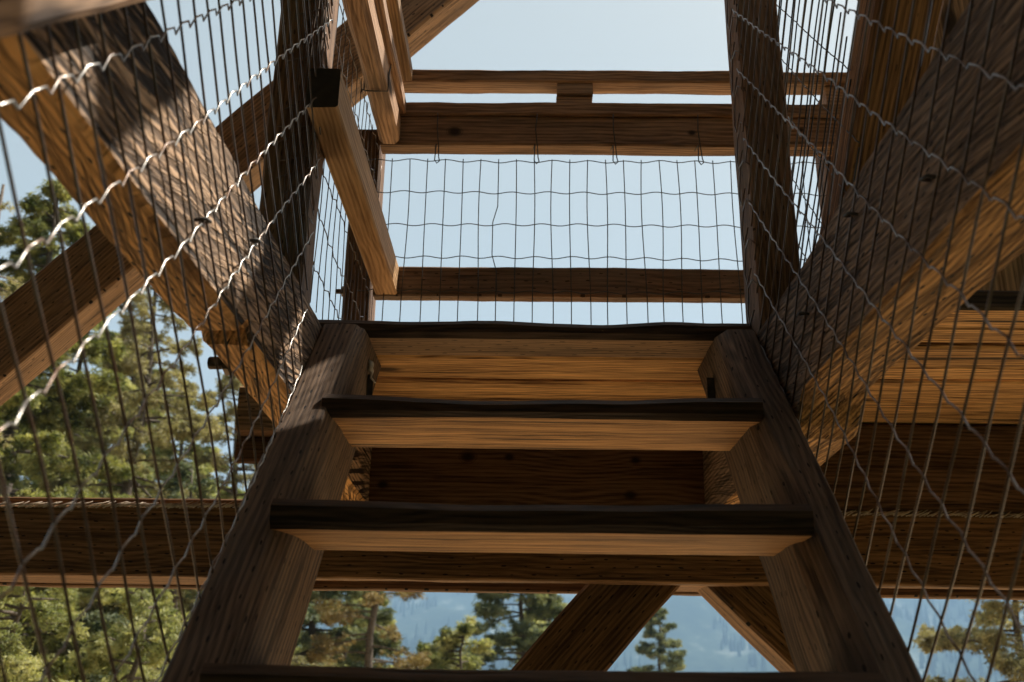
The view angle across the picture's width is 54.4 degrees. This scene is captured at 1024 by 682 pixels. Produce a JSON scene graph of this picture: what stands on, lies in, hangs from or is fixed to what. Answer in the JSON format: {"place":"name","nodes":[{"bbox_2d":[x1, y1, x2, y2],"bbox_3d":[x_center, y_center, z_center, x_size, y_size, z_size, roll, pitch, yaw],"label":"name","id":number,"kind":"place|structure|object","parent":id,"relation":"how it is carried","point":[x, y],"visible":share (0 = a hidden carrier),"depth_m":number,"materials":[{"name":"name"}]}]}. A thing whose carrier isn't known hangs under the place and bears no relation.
{"place":"outdoors","nodes":[
{"label":"outdoors","id":0,"kind":"place"},
{"bbox_2d":[0,0,856,489],"label":"sky","id":1,"kind":"structure","parent":0,"point":[588,35],"materials":[{"name":"blue"}]},
{"bbox_2d":[300,591,1023,681],"bbox_3d":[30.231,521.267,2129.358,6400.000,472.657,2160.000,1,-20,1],"label":"mountain","id":2,"kind":"structure","parent":0,"point":[697,634],"depth_m":1675.85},
{"bbox_2d":[298,591,1022,681],"bbox_3d":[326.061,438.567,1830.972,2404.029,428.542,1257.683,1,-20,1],"label":"mountain forest","id":3,"kind":"object","parent":2,"relation":"on","point":[735,646],"visible":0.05,"depth_m":1592.16,"materials":[{"name":"plant"}]},
{"bbox_3d":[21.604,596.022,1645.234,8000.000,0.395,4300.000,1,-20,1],"label":"ground","id":4,"kind":"structure","parent":0,"visible":0},
{"bbox_2d":[0,406,6,429],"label":"conifer tree","id":5,"kind":"object","parent":4,"relation":"on","point":[1,424],"visible":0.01,"depth_m":12.22,"materials":[{"name":"green plant"}]},
{"bbox_2d":[0,184,24,460],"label":"conifer tree","id":6,"kind":"object","parent":4,"relation":"on","point":[14,281],"visible":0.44,"depth_m":10.61,"materials":[{"name":"green plant"}]},
{"bbox_2d":[0,586,90,681],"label":"conifer tree","id":7,"kind":"object","parent":4,"relation":"on","point":[47,612],"visible":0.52,"depth_m":7.18,"materials":[{"name":"green plant"}]},
{"bbox_2d":[17,378,81,626],"bbox_3d":[-10.492,4.584,20.975,5.558,8.746,5.343,1,-20,1],"label":"conifer tree","id":8,"kind":"object","parent":4,"relation":"on","point":[38,473],"depth_m":21.13,"materials":[{"name":"green plant"}]},
{"bbox_2d":[0,307,154,647],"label":"conifer tree","id":9,"kind":"object","parent":4,"relation":"on","point":[30,462],"visible":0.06,"depth_m":17.27,"materials":[{"name":"green plant"}]},
{"bbox_2d":[0,178,161,681],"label":"conifer tree","id":10,"kind":"object","parent":4,"relation":"on","point":[39,222],"visible":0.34,"depth_m":13.82,"materials":[{"name":"green plant"}]},
{"bbox_2d":[3,284,221,680],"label":"conifer tree","id":11,"kind":"object","parent":4,"relation":"on","point":[127,365],"visible":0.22,"depth_m":15.36,"materials":[{"name":"green plant"}]},
{"bbox_2d":[74,320,173,497],"bbox_3d":[-9.592,4.329,22.933,5.995,10.567,6.038,1,-20,1],"label":"conifer tree","id":12,"kind":"object","parent":4,"relation":"on","point":[152,412],"depth_m":23.84,"materials":[{"name":"green plant"}]},
{"bbox_2d":[67,588,189,681],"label":"conifer tree","id":13,"kind":"object","parent":4,"relation":"on","point":[96,658],"visible":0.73,"depth_m":8.56,"materials":[{"name":"green plant"}]},
{"bbox_2d":[63,460,220,681],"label":"conifer tree","id":14,"kind":"object","parent":4,"relation":"on","point":[92,621],"visible":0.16,"depth_m":12.59,"materials":[{"name":"green plant"}]},
{"bbox_2d":[110,381,244,607],"bbox_3d":[-7.152,4.896,21.038,5.056,8.287,5.218,6,-20,-14],"label":"conifer tree","id":15,"kind":"object","parent":4,"relation":"on","point":[203,468],"visible":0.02,"depth_m":21.49,"materials":[{"name":"green plant"}]},
{"bbox_2d":[148,372,336,665],"bbox_3d":[-4.758,3.813,16.833,3.671,7.527,3.960,8,-21,-19],"label":"conifer tree","id":16,"kind":"object","parent":4,"relation":"on","point":[202,459],"visible":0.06,"depth_m":17.08,"materials":[{"name":"green plant"}]},
{"bbox_2d":[294,593,397,667],"bbox_3d":[-4.309,7.899,24.251,5.096,5.025,5.014,1,-20,1],"label":"conifer tree","id":17,"kind":"object","parent":4,"relation":"on","point":[363,624],"visible":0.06,"depth_m":24.82,"materials":[{"name":"green plant"}]},
{"bbox_2d":[293,591,404,667],"bbox_3d":[-3.567,5.256,18.545,4.176,6.034,4.279,1,-20,1],"label":"conifer tree","id":18,"kind":"object","parent":4,"relation":"on","point":[311,619],"visible":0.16,"depth_m":18.09,"materials":[{"name":"green plant"}]},
{"bbox_2d":[304,591,431,668],"bbox_3d":[-2.023,4.626,15.660,2.498,5.286,2.314,1,-20,1],"label":"conifer tree","id":19,"kind":"object","parent":4,"relation":"on","point":[324,647],"visible":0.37,"depth_m":15.27,"materials":[{"name":"green plant"}]},
{"bbox_2d":[413,613,495,669],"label":"conifer tree","id":20,"kind":"object","parent":4,"relation":"on","point":[445,647],"visible":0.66,"depth_m":16.26,"materials":[{"name":"green plant"}]},
{"bbox_2d":[456,593,566,669],"bbox_3d":[0.011,6.587,21.406,3.667,5.560,3.953,1,-20,1],"label":"conifer tree","id":21,"kind":"object","parent":4,"relation":"on","point":[550,606],"visible":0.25,"depth_m":20.84,"materials":[{"name":"green plant"}]},
{"bbox_2d":[512,594,567,661],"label":"conifer tree","id":22,"kind":"object","parent":4,"relation":"on","point":[539,621],"visible":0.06,"depth_m":28.88,"materials":[{"name":"green plant"}]},
{"bbox_2d":[160,323,921,681],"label":"staircase","id":23,"kind":"structure","parent":4,"relation":"on","point":[784,521],"depth_m":1.31,"materials":[{"name":"brown wood"}]},
{"bbox_2d":[0,0,1023,514],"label":"landing platform","id":24,"kind":"structure","parent":23,"relation":"attached to","point":[508,360],"depth_m":1.50,"materials":[{"name":"brown wood"}]},
{"bbox_2d":[0,0,147,37],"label":"handrail","id":25,"kind":"object","parent":24,"relation":"attached to","point":[19,16],"visible":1,"depth_m":0.68,"materials":[{"name":"brown wood"}]},
{"bbox_2d":[235,386,272,436],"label":"timber block","id":26,"kind":"structure","parent":24,"relation":"attached to","point":[243,418],"depth_m":2.48,"materials":[{"name":"brown wood"}]},
{"bbox_2d":[259,0,338,303],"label":"guard post","id":27,"kind":"object","parent":24,"relation":"on","point":[309,255],"visible":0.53,"depth_m":1.81,"materials":[{"name":"brown wood"}]},
{"bbox_2d":[0,0,332,681],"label":"wire panel","id":28,"kind":"object","parent":27,"relation":"attached to","point":[205,219],"visible":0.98,"depth_m":1.05,"materials":[{"name":"metal"}]},
{"bbox_2d":[306,0,412,320],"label":"side guardrail","id":29,"kind":"object","parent":24,"relation":"on","point":[378,33],"visible":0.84,"depth_m":2.20,"materials":[{"name":"brown wood"}]},
{"bbox_2d":[0,497,1023,599],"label":"paired crossbeam","id":30,"kind":"object","parent":24,"relation":"attached to","point":[449,572],"visible":0.52,"depth_m":2.35,"materials":[{"name":"brown wood"}]},
{"bbox_2d":[0,0,478,405],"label":"diagonal brace","id":31,"kind":"object","parent":30,"relation":"attached to","point":[426,21],"visible":0.4,"depth_m":2.97,"materials":[{"name":"brown wood"}]},
{"bbox_2d":[511,584,680,670],"bbox_3d":[-0.443,1.347,2.202,0.170,2.560,0.156,41,-14,14],"label":"diagonal brace","id":32,"kind":"object","parent":30,"relation":"attached to","point":[594,627],"visible":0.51,"depth_m":2.35,"materials":[{"name":"brown wood"}]},
{"bbox_2d":[697,586,795,671],"bbox_3d":[1.314,1.325,2.187,2.500,0.136,0.156,43,-14,14],"label":"diagonal brace","id":33,"kind":"object","parent":30,"relation":"attached to","point":[749,614],"visible":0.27,"depth_m":2.37,"materials":[{"name":"brown wood"}]},
{"bbox_2d":[336,69,846,324],"bbox_3d":[0.283,-0.272,2.629,1.485,0.947,0.172,1,-20,1],"label":"landing guardrail","id":34,"kind":"object","parent":24,"relation":"on","point":[573,119],"visible":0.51,"depth_m":2.65,"materials":[{"name":"brown wood"}]},
{"bbox_2d":[724,0,799,334],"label":"guard post","id":35,"kind":"object","parent":24,"relation":"on","point":[755,301],"visible":0.64,"depth_m":1.97,"materials":[{"name":"brown wood"}]},
{"bbox_2d":[776,0,859,264],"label":"wire panel","id":36,"kind":"object","parent":35,"relation":"attached to","point":[815,100],"visible":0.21,"depth_m":1.93,"materials":[{"name":"grey metal"}]},
{"bbox_2d":[727,0,1023,681],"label":"wire panel","id":37,"kind":"object","parent":35,"relation":"attached to","point":[927,178],"visible":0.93,"depth_m":1.17,"materials":[{"name":"metal"}]},
{"bbox_2d":[819,0,944,237],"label":"post","id":38,"kind":"object","parent":24,"relation":"on","point":[899,44],"visible":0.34,"depth_m":1.66,"materials":[{"name":"brown wood"}]},
{"bbox_2d":[932,0,1023,290],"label":"guard post","id":39,"kind":"object","parent":24,"relation":"on","point":[1009,277],"visible":0.03,"depth_m":1.80,"materials":[{"name":"brown wood"}]},
{"bbox_2d":[626,605,686,671],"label":"conifer tree","id":40,"kind":"object","parent":4,"relation":"on","point":[674,664],"visible":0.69,"depth_m":36.08,"materials":[{"name":"green plant"}]},
{"bbox_2d":[908,599,1023,681],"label":"conifer tree","id":41,"kind":"object","parent":4,"relation":"on","point":[1005,663],"visible":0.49,"depth_m":12.92,"materials":[{"name":"green plant"}]}
]}

